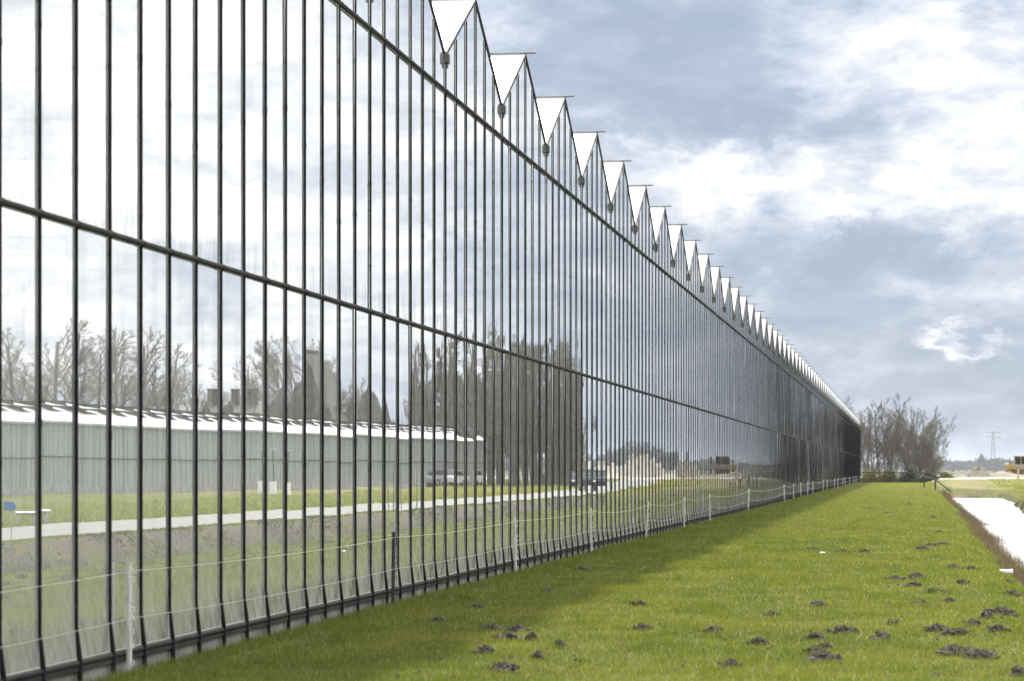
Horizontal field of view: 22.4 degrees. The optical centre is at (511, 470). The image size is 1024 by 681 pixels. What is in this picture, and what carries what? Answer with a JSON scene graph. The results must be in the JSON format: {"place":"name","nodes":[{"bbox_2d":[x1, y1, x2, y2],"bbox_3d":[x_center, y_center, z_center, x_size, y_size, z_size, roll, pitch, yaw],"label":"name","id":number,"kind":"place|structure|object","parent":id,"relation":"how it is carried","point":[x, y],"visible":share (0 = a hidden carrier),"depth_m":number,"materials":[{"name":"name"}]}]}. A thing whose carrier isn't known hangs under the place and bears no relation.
{"place":"outdoors","nodes":[
{"label":"outdoors","id":0,"kind":"place"},
{"bbox_2d":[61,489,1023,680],"bbox_3d":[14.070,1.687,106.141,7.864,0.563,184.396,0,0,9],"label":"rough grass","id":1,"kind":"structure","parent":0,"point":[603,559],"depth_m":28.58,"materials":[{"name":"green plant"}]},
{"bbox_2d":[84,470,1023,680],"bbox_3d":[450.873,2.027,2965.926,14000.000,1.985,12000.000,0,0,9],"label":"ground","id":2,"kind":"structure","parent":0,"point":[966,488],"depth_m":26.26,"materials":[{"name":"green plant"}]},
{"bbox_2d":[126,563,134,673],"bbox_3d":[-2.917,1.239,19.763,0.065,1.062,0.048,0,0,9],"label":"fence post","id":3,"kind":"object","parent":2,"relation":"on","point":[129,611],"visible":1,"depth_m":19.75,"materials":[{"name":"white plastic"}]},
{"bbox_2d":[391,532,396,604],"bbox_3d":[-1.352,1.239,29.640,0.065,1.062,0.048,1,0,9],"label":"fence post","id":4,"kind":"object","parent":2,"relation":"on","point":[393,588],"visible":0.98,"depth_m":29.63,"materials":[{"name":"black plastic"}]},
{"bbox_2d":[0,0,860,680],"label":"greenhouse","id":5,"kind":"object","parent":2,"relation":"on","point":[292,278],"visible":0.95,"depth_m":26.57,"materials":[{"name":"clear glass"}]},
{"bbox_2d":[431,615,446,621],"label":"molehill","id":6,"kind":"object","parent":2,"relation":"on","point":[438,618],"visible":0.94,"depth_m":26.59,"materials":[{"name":"soil"}]},
{"bbox_2d":[467,603,485,607],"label":"molehill","id":7,"kind":"object","parent":2,"relation":"on","point":[477,604],"visible":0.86,"depth_m":29.86,"materials":[{"name":"soil"}]},
{"bbox_2d":[471,644,494,654],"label":"molehill","id":8,"kind":"object","parent":2,"relation":"on","point":[485,648],"visible":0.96,"depth_m":21.61,"materials":[{"name":"soil"}]},
{"bbox_2d":[480,622,503,629],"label":"molehill","id":9,"kind":"object","parent":2,"relation":"on","point":[492,625],"visible":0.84,"depth_m":25.32,"materials":[{"name":"soil"}]},
{"bbox_2d":[481,631,522,640],"bbox_3d":[-0.081,1.525,23.630,0.253,0.104,0.384,0,0,38],"label":"molehill","id":10,"kind":"object","parent":2,"relation":"on","point":[510,635],"visible":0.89,"depth_m":23.61,"materials":[{"name":"soil"}]},
{"bbox_2d":[481,661,539,673],"bbox_3d":[-0.035,1.511,19.832,0.387,0.110,0.343,0,0,-27],"label":"molehill","id":11,"kind":"object","parent":2,"relation":"on","point":[506,666],"visible":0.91,"depth_m":19.74,"materials":[{"name":"soil"}]},
{"bbox_2d":[513,517,517,571],"bbox_3d":[0.061,1.239,39.135,0.065,1.062,0.048,-1,0,9],"label":"fence post","id":12,"kind":"object","parent":2,"relation":"on","point":[515,552],"visible":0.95,"depth_m":39.13,"materials":[{"name":"white plastic"}]},
{"bbox_2d":[507,623,530,631],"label":"molehill","id":13,"kind":"object","parent":2,"relation":"on","point":[517,626],"visible":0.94,"depth_m":25.03,"materials":[{"name":"soil"}]},
{"bbox_2d":[525,632,536,640],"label":"molehill","id":14,"kind":"object","parent":2,"relation":"on","point":[531,635],"visible":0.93,"depth_m":23.64,"materials":[{"name":"soil"}]},
{"bbox_2d":[531,650,543,659],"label":"molehill","id":15,"kind":"object","parent":2,"relation":"on","point":[537,654],"visible":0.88,"depth_m":21.31,"materials":[{"name":"soil"}]},
{"bbox_2d":[541,587,552,592],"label":"molehill","id":16,"kind":"object","parent":2,"relation":"on","point":[548,588],"visible":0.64,"depth_m":33.25,"materials":[{"name":"soil"}]},
{"bbox_2d":[554,639,566,647],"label":"molehill","id":17,"kind":"object","parent":2,"relation":"on","point":[561,642],"visible":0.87,"depth_m":22.87,"materials":[{"name":"soil"}]},
{"bbox_2d":[574,566,589,570],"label":"molehill","id":18,"kind":"object","parent":2,"relation":"on","point":[581,568],"visible":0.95,"depth_m":40.77,"materials":[{"name":"soil"}]},
{"bbox_2d":[590,508,593,551],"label":"fence post","id":19,"kind":"object","parent":2,"relation":"on","point":[591,536],"visible":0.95,"depth_m":48.62,"materials":[{"name":"white plastic"}]},
{"bbox_2d":[628,600,646,605],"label":"molehill","id":20,"kind":"object","parent":2,"relation":"on","point":[640,602],"visible":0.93,"depth_m":29.18,"materials":[{"name":"soil"}]},
{"bbox_2d":[632,622,651,630],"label":"molehill","id":21,"kind":"object","parent":2,"relation":"on","point":[642,626],"visible":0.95,"depth_m":25.00,"materials":[{"name":"soil"}]},
{"bbox_2d":[266,517,1021,680],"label":"soil crumbs","id":22,"kind":"object","parent":2,"relation":"on","point":[771,666],"visible":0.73,"depth_m":24.07,"materials":[{"name":"brown soil"}]},
{"bbox_2d":[645,501,649,536],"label":"fence post","id":23,"kind":"object","parent":2,"relation":"on","point":[647,519],"visible":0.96,"depth_m":58.49,"materials":[{"name":"white plastic"}]},
{"bbox_2d":[0,476,856,592],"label":"fence wire","id":24,"kind":"object","parent":23,"relation":"attached to","point":[343,546],"visible":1,"depth_m":24.98,"materials":[{"name":"grey"}]},
{"bbox_2d":[683,497,685,527],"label":"fence post","id":25,"kind":"object","parent":2,"relation":"on","point":[684,516],"visible":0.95,"depth_m":68.58,"materials":[{"name":"white plastic"}]},
{"bbox_2d":[709,494,710,520],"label":"fence post","id":26,"kind":"object","parent":2,"relation":"on","point":[709,507],"visible":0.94,"depth_m":78.08,"materials":[{"name":"white plastic"}]},
{"bbox_2d":[702,625,722,633],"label":"molehill","id":27,"kind":"object","parent":2,"relation":"on","point":[709,628],"visible":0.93,"depth_m":24.73,"materials":[{"name":"soil"}]},
{"bbox_2d":[716,658,742,668],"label":"molehill","id":28,"kind":"object","parent":2,"relation":"on","point":[729,661],"visible":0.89,"depth_m":20.62,"materials":[{"name":"soil"}]},
{"bbox_2d":[746,637,770,645],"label":"molehill","id":29,"kind":"object","parent":2,"relation":"on","point":[756,640],"visible":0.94,"depth_m":23.18,"materials":[{"name":"soil"}]},
{"bbox_2d":[764,610,778,616],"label":"molehill","id":30,"kind":"object","parent":2,"relation":"on","point":[771,611],"visible":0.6,"depth_m":28.16,"materials":[{"name":"soil"}]},
{"bbox_2d":[805,632,824,639],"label":"molehill","id":31,"kind":"object","parent":2,"relation":"on","point":[816,635],"visible":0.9,"depth_m":24.26,"materials":[{"name":"soil"}]},
{"bbox_2d":[805,600,826,606],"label":"molehill","id":32,"kind":"object","parent":2,"relation":"on","point":[815,602],"visible":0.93,"depth_m":29.99,"materials":[{"name":"soil"}]},
{"bbox_2d":[803,645,830,653],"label":"molehill","id":33,"kind":"object","parent":2,"relation":"on","point":[809,649],"visible":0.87,"depth_m":22.04,"materials":[{"name":"soil"}]},
{"bbox_2d":[803,650,842,662],"bbox_3d":[2.522,1.532,21.206,0.469,0.114,0.236,0,0,-34],"label":"molehill","id":34,"kind":"object","parent":2,"relation":"on","point":[820,655],"visible":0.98,"depth_m":21.15,"materials":[{"name":"soil"}]},
{"bbox_2d":[819,642,833,648],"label":"molehill","id":35,"kind":"object","parent":2,"relation":"on","point":[827,644],"visible":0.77,"depth_m":22.86,"materials":[{"name":"soil"}]},
{"bbox_2d":[826,624,858,633],"bbox_3d":[3.246,1.566,25.380,0.352,0.112,0.312,0,0,-15],"label":"molehill","id":36,"kind":"object","parent":2,"relation":"on","point":[837,629],"visible":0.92,"depth_m":25.31,"materials":[{"name":"soil"}]},
{"bbox_2d":[845,397,874,463],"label":"bare tree","id":37,"kind":"object","parent":2,"relation":"on","point":[861,419],"visible":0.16,"depth_m":374.65,"materials":[{"name":"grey plant"}]},
{"bbox_2d":[861,466,883,482],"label":"shrub","id":38,"kind":"object","parent":2,"relation":"on","point":[871,477],"visible":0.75,"depth_m":353.22,"materials":[{"name":"green plant"}]},
{"bbox_2d":[860,412,895,473],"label":"bare tree","id":39,"kind":"object","parent":2,"relation":"on","point":[869,437],"visible":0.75,"depth_m":358.15,"materials":[{"name":"grey plant"}]},
{"bbox_2d":[871,630,890,639],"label":"molehill","id":40,"kind":"object","parent":2,"relation":"on","point":[884,634],"visible":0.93,"depth_m":24.31,"materials":[{"name":"soil"}]},
{"bbox_2d":[862,393,914,471],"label":"bare tree","id":41,"kind":"object","parent":2,"relation":"on","point":[884,431],"visible":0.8,"depth_m":361.70,"materials":[{"name":"grey plant"}]},
{"bbox_2d":[878,468,899,482],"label":"shrub","id":42,"kind":"object","parent":2,"relation":"on","point":[891,477],"visible":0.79,"depth_m":353.74,"materials":[{"name":"green plant"}]},
{"bbox_2d":[872,407,907,473],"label":"bare tree","id":43,"kind":"object","parent":2,"relation":"on","point":[896,466],"visible":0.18,"depth_m":367.69,"materials":[{"name":"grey plant"}]},
{"bbox_2d":[887,618,899,625],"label":"molehill","id":44,"kind":"object","parent":2,"relation":"on","point":[895,620],"visible":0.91,"depth_m":26.36,"materials":[{"name":"soil"}]},
{"bbox_2d":[883,575,905,580],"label":"molehill","id":45,"kind":"object","parent":2,"relation":"on","point":[897,577],"visible":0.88,"depth_m":37.24,"materials":[{"name":"soil"}]},
{"bbox_2d":[861,471,942,482],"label":"barrier","id":46,"kind":"object","parent":2,"relation":"on","point":[892,472],"visible":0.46,"depth_m":336.35,"materials":[{"name":"brown wood"}]},
{"bbox_2d":[896,462,919,482],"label":"shrub","id":47,"kind":"object","parent":2,"relation":"on","point":[910,477],"visible":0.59,"depth_m":352.53,"materials":[{"name":"green plant"}]},
{"bbox_2d":[897,581,923,586],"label":"molehill","id":48,"kind":"object","parent":2,"relation":"on","point":[915,583],"visible":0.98,"depth_m":35.40,"materials":[{"name":"soil"}]},
{"bbox_2d":[880,403,947,482],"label":"bare tree","id":49,"kind":"object","parent":2,"relation":"on","point":[902,453],"visible":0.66,"depth_m":357.12,"materials":[{"name":"grey plant"}]},
{"bbox_2d":[908,572,925,578],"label":"molehill","id":50,"kind":"object","parent":2,"relation":"on","point":[916,575],"visible":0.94,"depth_m":37.48,"materials":[{"name":"soil"}]},
{"bbox_2d":[911,598,929,603],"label":"molehill","id":51,"kind":"object","parent":2,"relation":"on","point":[921,600],"visible":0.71,"depth_m":30.20,"materials":[{"name":"soil"}]},
{"bbox_2d":[914,546,932,549],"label":"molehill","id":52,"kind":"object","parent":2,"relation":"on","point":[922,547],"visible":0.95,"depth_m":50.69,"materials":[{"name":"soil"}]},
{"bbox_2d":[913,470,938,482],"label":"bramble","id":53,"kind":"object","parent":2,"relation":"on","point":[929,474],"visible":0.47,"depth_m":313.47,"materials":[{"name":"green plant"}]},
{"bbox_2d":[901,414,956,473],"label":"bare tree","id":54,"kind":"object","parent":2,"relation":"on","point":[931,447],"visible":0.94,"depth_m":346.69,"materials":[{"name":"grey plant"}]},
{"bbox_2d":[923,454,944,474],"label":"bare tree","id":55,"kind":"object","parent":2,"relation":"on","point":[935,467],"visible":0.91,"depth_m":341.18,"materials":[{"name":"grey plant"}]},
{"bbox_2d":[918,475,950,491],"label":"ditch railing","id":56,"kind":"object","parent":2,"relation":"on","point":[924,477],"visible":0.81,"depth_m":224.96,"materials":[{"name":"grey metal"}]},
{"bbox_2d":[923,587,946,593],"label":"molehill","id":57,"kind":"object","parent":2,"relation":"on","point":[933,590],"visible":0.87,"depth_m":33.50,"materials":[{"name":"soil"}]},
{"bbox_2d":[922,622,949,632],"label":"molehill","id":58,"kind":"object","parent":2,"relation":"on","point":[938,626],"visible":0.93,"depth_m":25.01,"materials":[{"name":"soil"}]},
{"bbox_2d":[861,457,1023,470],"bbox_3d":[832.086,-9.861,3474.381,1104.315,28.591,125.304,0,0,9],"label":"wood","id":59,"kind":"object","parent":2,"relation":"on","point":[958,465],"visible":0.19,"depth_m":3465.89,"materials":[{"name":"grey plant"}]},
{"bbox_2d":[937,471,954,478],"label":"shrub","id":60,"kind":"object","parent":2,"relation":"on","point":[944,474],"visible":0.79,"depth_m":325.07,"materials":[{"name":"green plant"}]},
{"bbox_2d":[941,597,956,602],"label":"molehill","id":61,"kind":"object","parent":2,"relation":"on","point":[951,599],"visible":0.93,"depth_m":30.93,"materials":[{"name":"soil"}]},
{"bbox_2d":[940,644,958,650],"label":"molehill","id":62,"kind":"object","parent":2,"relation":"on","point":[947,647],"visible":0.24,"depth_m":22.26,"materials":[{"name":"soil"}]},
{"bbox_2d":[944,564,964,568],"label":"molehill","id":63,"kind":"object","parent":2,"relation":"on","point":[954,565],"visible":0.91,"depth_m":41.63,"materials":[{"name":"soil"}]},
{"bbox_2d":[939,627,970,636],"bbox_3d":[4.194,1.534,24.442,0.357,0.091,0.206,0,0,-25],"label":"molehill","id":64,"kind":"object","parent":2,"relation":"on","point":[947,631],"visible":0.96,"depth_m":24.40,"materials":[{"name":"soil"}]},
{"bbox_2d":[948,469,964,476],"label":"soil heap","id":65,"kind":"object","parent":2,"relation":"on","point":[954,472],"visible":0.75,"depth_m":385.40,"materials":[{"name":"beige sand"}]},
{"bbox_2d":[934,646,988,656],"bbox_3d":[3.824,1.542,21.950,0.546,0.108,0.316,0,0,42],"label":"molehill","id":66,"kind":"object","parent":2,"relation":"on","point":[952,650],"visible":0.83,"depth_m":21.93,"materials":[{"name":"soil"}]},
{"bbox_2d":[955,579,969,584],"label":"molehill","id":67,"kind":"object","parent":2,"relation":"on","point":[961,581],"visible":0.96,"depth_m":35.42,"materials":[{"name":"soil"}]},
{"bbox_2d":[960,565,977,569],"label":"molehill","id":68,"kind":"object","parent":2,"relation":"on","point":[970,567],"visible":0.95,"depth_m":41.14,"materials":[{"name":"soil"}]},
{"bbox_2d":[958,618,982,626],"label":"molehill","id":69,"kind":"object","parent":2,"relation":"on","point":[976,621],"visible":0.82,"depth_m":25.64,"materials":[{"name":"soil"}]},
{"bbox_2d":[957,648,1000,659],"bbox_3d":[3.887,1.537,21.526,0.376,0.110,0.352,0,0,11],"label":"molehill","id":70,"kind":"object","parent":2,"relation":"on","point":[983,653],"visible":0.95,"depth_m":21.44,"materials":[{"name":"soil"}]},
{"bbox_2d":[964,466,993,476],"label":"soil heap","id":71,"kind":"object","parent":2,"relation":"on","point":[979,471],"visible":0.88,"depth_m":388.79,"materials":[{"name":"beige sand"}]},
{"bbox_2d":[938,485,1023,586],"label":"reeds","id":72,"kind":"object","parent":2,"relation":"on","point":[995,550],"visible":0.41,"depth_m":68.58,"materials":[{"name":"plant"}]},
{"bbox_2d":[973,454,989,469],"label":"tree","id":73,"kind":"object","parent":2,"relation":"on","point":[981,461],"visible":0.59,"depth_m":3343.47,"materials":[{"name":"grey plant"}]},
{"bbox_2d":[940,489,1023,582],"bbox_3d":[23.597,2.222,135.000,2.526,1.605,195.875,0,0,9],"label":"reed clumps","id":74,"kind":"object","parent":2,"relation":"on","point":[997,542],"visible":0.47,"depth_m":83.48,"materials":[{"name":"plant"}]},
{"bbox_2d":[940,478,1023,479],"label":"gravel yard","id":75,"kind":"structure","parent":2,"relation":"on","point":[976,478],"depth_m":320.07,"materials":[{"name":"grey gravel"}]},
{"bbox_2d":[979,610,1002,619],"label":"molehill","id":76,"kind":"object","parent":2,"relation":"on","point":[986,614],"visible":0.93,"depth_m":26.82,"materials":[{"name":"soil"}]},
{"bbox_2d":[987,431,999,470],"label":"pylon","id":77,"kind":"object","parent":2,"relation":"on","point":[993,449],"visible":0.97,"depth_m":1868.16,"materials":[{"name":"metal"}]},
{"bbox_2d":[991,458,1004,470],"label":"tree","id":78,"kind":"object","parent":2,"relation":"on","point":[999,466],"visible":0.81,"depth_m":3378.94,"materials":[{"name":"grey plant"}]},
{"bbox_2d":[987,624,1010,632],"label":"molehill","id":79,"kind":"object","parent":2,"relation":"on","point":[996,627],"visible":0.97,"depth_m":24.54,"materials":[{"name":"soil"}]},
{"bbox_2d":[975,478,1023,506],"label":"verge grass","id":80,"kind":"structure","parent":2,"relation":"on","point":[1020,486],"depth_m":250.82,"materials":[{"name":"green plant"}]},
{"bbox_2d":[984,606,1018,617],"bbox_3d":[5.269,1.520,27.831,0.321,0.122,0.372,0,0,-35],"label":"molehill","id":81,"kind":"object","parent":2,"relation":"on","point":[1005,610],"visible":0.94,"depth_m":27.76,"materials":[{"name":"soil"}]},
{"bbox_2d":[987,471,1023,476],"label":"sand bank","id":82,"kind":"structure","parent":2,"relation":"on","point":[999,474],"depth_m":399.23,"materials":[{"name":"beige sand"}]},
{"bbox_2d":[998,569,1012,574],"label":"drain pipe","id":83,"kind":"object","parent":2,"relation":"on","point":[1008,571],"visible":0.85,"depth_m":43.71,"materials":[{"name":"white plastic"}]},
{"bbox_2d":[992,496,1023,509],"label":"bank weeds","id":84,"kind":"object","parent":2,"relation":"on","point":[1017,504],"visible":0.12,"depth_m":173.44,"materials":[{"name":"green plant"}]},
{"bbox_2d":[996,456,1023,474],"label":"bulldozer","id":85,"kind":"object","parent":2,"relation":"on","point":[1011,468],"visible":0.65,"depth_m":421.56,"materials":[{"name":"metal"}]},
{"bbox_2d":[1003,589,1021,596],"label":"molehill","id":86,"kind":"object","parent":2,"relation":"on","point":[1013,592],"visible":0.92,"depth_m":32.76,"materials":[{"name":"soil"}]},
{"bbox_2d":[1009,665,1023,676],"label":"molehill","id":87,"kind":"object","parent":2,"relation":"on","point":[1017,670],"visible":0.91,"depth_m":19.63,"materials":[{"name":"soil"}]},
{"bbox_2d":[434,0,1023,462],"label":"sky","id":88,"kind":"structure","parent":0,"point":[855,167],"materials":[{"name":"white"}]},
{"bbox_2d":[953,498,1023,565],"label":"ditch water","id":89,"kind":"structure","parent":0,"point":[1004,518],"depth_m":132.99,"materials":[{"name":"grey liquid"}]},
{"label":"fence post","id":90,"kind":"object","parent":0,"visible":0},
{"bbox_2d":[0,479,859,647],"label":"fence wire","id":91,"kind":"object","parent":90,"relation":"attached to","point":[340,581],"visible":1,"depth_m":24.72,"materials":[{"name":"grey metal"}]}
]}

